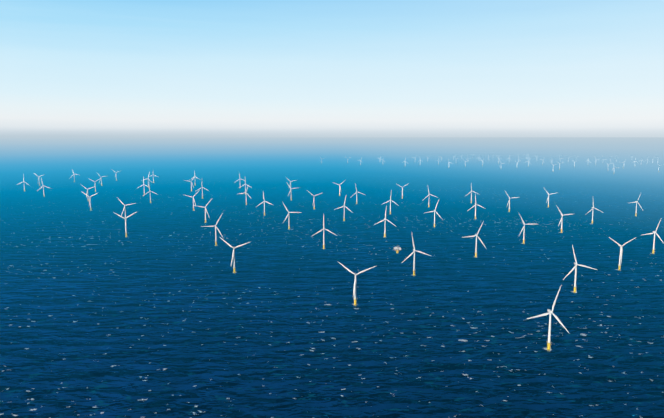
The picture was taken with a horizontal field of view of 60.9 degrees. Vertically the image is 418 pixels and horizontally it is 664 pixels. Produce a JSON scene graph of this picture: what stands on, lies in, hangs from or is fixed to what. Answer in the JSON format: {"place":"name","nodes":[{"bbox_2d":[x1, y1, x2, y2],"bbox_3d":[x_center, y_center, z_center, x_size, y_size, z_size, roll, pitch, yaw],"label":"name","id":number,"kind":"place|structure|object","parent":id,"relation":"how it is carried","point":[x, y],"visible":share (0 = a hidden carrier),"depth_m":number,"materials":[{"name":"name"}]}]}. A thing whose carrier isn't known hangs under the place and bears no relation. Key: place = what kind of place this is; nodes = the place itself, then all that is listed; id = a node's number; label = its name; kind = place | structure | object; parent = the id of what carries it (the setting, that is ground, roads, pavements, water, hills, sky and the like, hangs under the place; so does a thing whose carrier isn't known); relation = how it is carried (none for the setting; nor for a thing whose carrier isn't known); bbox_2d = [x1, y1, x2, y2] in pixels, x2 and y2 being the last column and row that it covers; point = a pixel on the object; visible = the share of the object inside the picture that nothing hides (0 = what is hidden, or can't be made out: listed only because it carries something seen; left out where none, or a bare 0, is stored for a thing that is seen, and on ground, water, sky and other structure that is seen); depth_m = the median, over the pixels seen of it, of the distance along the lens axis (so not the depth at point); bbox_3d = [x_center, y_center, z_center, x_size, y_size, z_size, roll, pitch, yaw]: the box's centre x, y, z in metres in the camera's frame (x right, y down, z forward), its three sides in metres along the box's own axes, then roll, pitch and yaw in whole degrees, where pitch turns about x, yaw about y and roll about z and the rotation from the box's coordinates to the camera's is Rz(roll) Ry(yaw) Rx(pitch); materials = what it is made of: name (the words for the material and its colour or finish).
{"place":"outdoors","nodes":[
{"label":"outdoors","id":0,"kind":"place"},
{"bbox_2d":[0,137,663,417],"bbox_3d":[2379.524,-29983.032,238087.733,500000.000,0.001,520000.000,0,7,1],"label":"sea","id":1,"kind":"structure","parent":0,"point":[161,310],"depth_m":1905.14,"materials":[{"name":"liquid"}]},
{"bbox_2d":[81,191,94,210],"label":"turbine","id":2,"kind":"object","parent":1,"relation":"on","point":[89,200],"visible":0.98,"depth_m":3648.80,"materials":[{"name":"white paint"}]},
{"bbox_2d":[113,212,135,236],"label":"turbine","id":3,"kind":"object","parent":1,"relation":"on","point":[125,222],"visible":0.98,"depth_m":2685.32,"materials":[{"name":"white paint"}]},
{"bbox_2d":[120,201,135,220],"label":"turbine","id":4,"kind":"object","parent":1,"relation":"on","point":[125,208],"visible":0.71,"depth_m":3198.27,"materials":[{"name":"white paint"}]},
{"bbox_2d":[185,190,199,210],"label":"turbine","id":5,"kind":"object","parent":1,"relation":"on","point":[193,200],"visible":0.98,"depth_m":3644.07,"materials":[{"name":"white paint"}]},
{"bbox_2d":[193,199,211,222],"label":"turbine","id":6,"kind":"object","parent":1,"relation":"on","point":[205,210],"visible":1,"depth_m":3121.32,"materials":[{"name":"white paint"}]},
{"bbox_2d":[201,213,223,245],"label":"turbine","id":7,"kind":"object","parent":1,"relation":"on","point":[215,231],"visible":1,"depth_m":2469.85,"materials":[{"name":"white paint"}]},
{"bbox_2d":[220,237,249,272],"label":"turbine","id":8,"kind":"object","parent":1,"relation":"on","point":[233,257],"visible":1,"depth_m":1970.71,"materials":[{"name":"white paint"}]},
{"bbox_2d":[256,193,272,215],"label":"turbine","id":9,"kind":"object","parent":1,"relation":"on","point":[264,201],"visible":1,"depth_m":3422.51,"materials":[{"name":"white paint"}]},
{"bbox_2d":[283,203,300,229],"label":"turbine","id":10,"kind":"object","parent":1,"relation":"on","point":[289,219],"visible":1,"depth_m":2900.36,"materials":[{"name":"white paint"}]},
{"bbox_2d":[312,215,336,248],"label":"turbine","id":11,"kind":"object","parent":1,"relation":"on","point":[323,233],"visible":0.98,"depth_m":2399.49,"materials":[{"name":"white paint"}]},
{"bbox_2d":[334,197,352,220],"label":"turbine","id":12,"kind":"object","parent":1,"relation":"on","point":[344,209],"visible":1,"depth_m":3185.17,"materials":[{"name":"white paint"}]},
{"bbox_2d":[339,262,375,305],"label":"turbine","id":13,"kind":"object","parent":1,"relation":"on","point":[354,292],"visible":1,"depth_m":1591.18,"materials":[{"name":"white paint"}]},
{"bbox_2d":[374,205,393,237],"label":"turbine","id":14,"kind":"object","parent":1,"relation":"on","point":[385,219],"visible":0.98,"depth_m":2677.42,"materials":[{"name":"white paint"}]},
{"bbox_2d":[381,190,398,213],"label":"turbine","id":15,"kind":"object","parent":1,"relation":"on","point":[390,200],"visible":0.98,"depth_m":3476.25,"materials":[{"name":"white paint"}]},
{"bbox_2d":[393,246,400,252],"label":"substation","id":16,"kind":"object","parent":1,"relation":"in","point":[397,248],"visible":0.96,"depth_m":2312.15,"materials":[{"name":"white paint"}]},
{"bbox_2d":[402,235,430,275],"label":"turbine","id":17,"kind":"object","parent":1,"relation":"on","point":[414,270],"visible":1,"depth_m":1935.71,"materials":[{"name":"white paint"}]},
{"bbox_2d":[425,200,442,226],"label":"turbine","id":18,"kind":"object","parent":1,"relation":"on","point":[434,211],"visible":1,"depth_m":2972.32,"materials":[{"name":"white paint"}]},
{"bbox_2d":[466,221,485,257],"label":"turbine","id":19,"kind":"object","parent":1,"relation":"on","point":[476,235],"visible":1,"depth_m":2228.95,"materials":[{"name":"white paint"}]},
{"bbox_2d":[469,195,485,219],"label":"turbine","id":20,"kind":"object","parent":1,"relation":"on","point":[475,207],"visible":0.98,"depth_m":3259.52,"materials":[{"name":"white paint"}]},
{"bbox_2d":[518,212,530,243],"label":"turbine","id":21,"kind":"object","parent":1,"relation":"on","point":[524,224],"visible":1,"depth_m":2513.10,"materials":[{"name":"white paint"}]},
{"bbox_2d":[527,286,568,351],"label":"turbine","id":22,"kind":"object","parent":1,"relation":"on","point":[548,348],"visible":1,"depth_m":1256.19,"materials":[{"name":"white paint"}]},
{"bbox_2d":[556,205,570,232],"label":"turbine","id":23,"kind":"object","parent":1,"relation":"on","point":[562,220],"visible":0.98,"depth_m":2803.90,"materials":[{"name":"white paint"}]},
{"bbox_2d":[563,245,596,292],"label":"turbine","id":24,"kind":"object","parent":1,"relation":"on","point":[575,268],"visible":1,"depth_m":1721.37,"materials":[{"name":"white paint"}]},
{"bbox_2d":[585,202,603,223],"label":"turbine","id":25,"kind":"object","parent":1,"relation":"on","point":[592,212],"visible":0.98,"depth_m":3099.35,"materials":[{"name":"white paint"}]},
{"bbox_2d":[609,237,634,270],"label":"turbine","id":26,"kind":"object","parent":1,"relation":"on","point":[620,261],"visible":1,"depth_m":2014.42,"materials":[{"name":"white paint"}]},
{"bbox_2d":[630,192,642,215],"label":"turbine","id":27,"kind":"object","parent":1,"relation":"on","point":[636,205],"visible":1,"depth_m":3387.80,"materials":[{"name":"white paint"}]},
{"bbox_2d":[643,220,663,253],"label":"turbine","id":28,"kind":"object","parent":1,"relation":"on","point":[653,249],"visible":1,"depth_m":2299.92,"materials":[{"name":"white paint"}]},
{"bbox_2d":[0,0,663,136],"label":"sky","id":29,"kind":"structure","parent":0,"point":[69,68],"materials":[{"name":"blue"}]}
]}

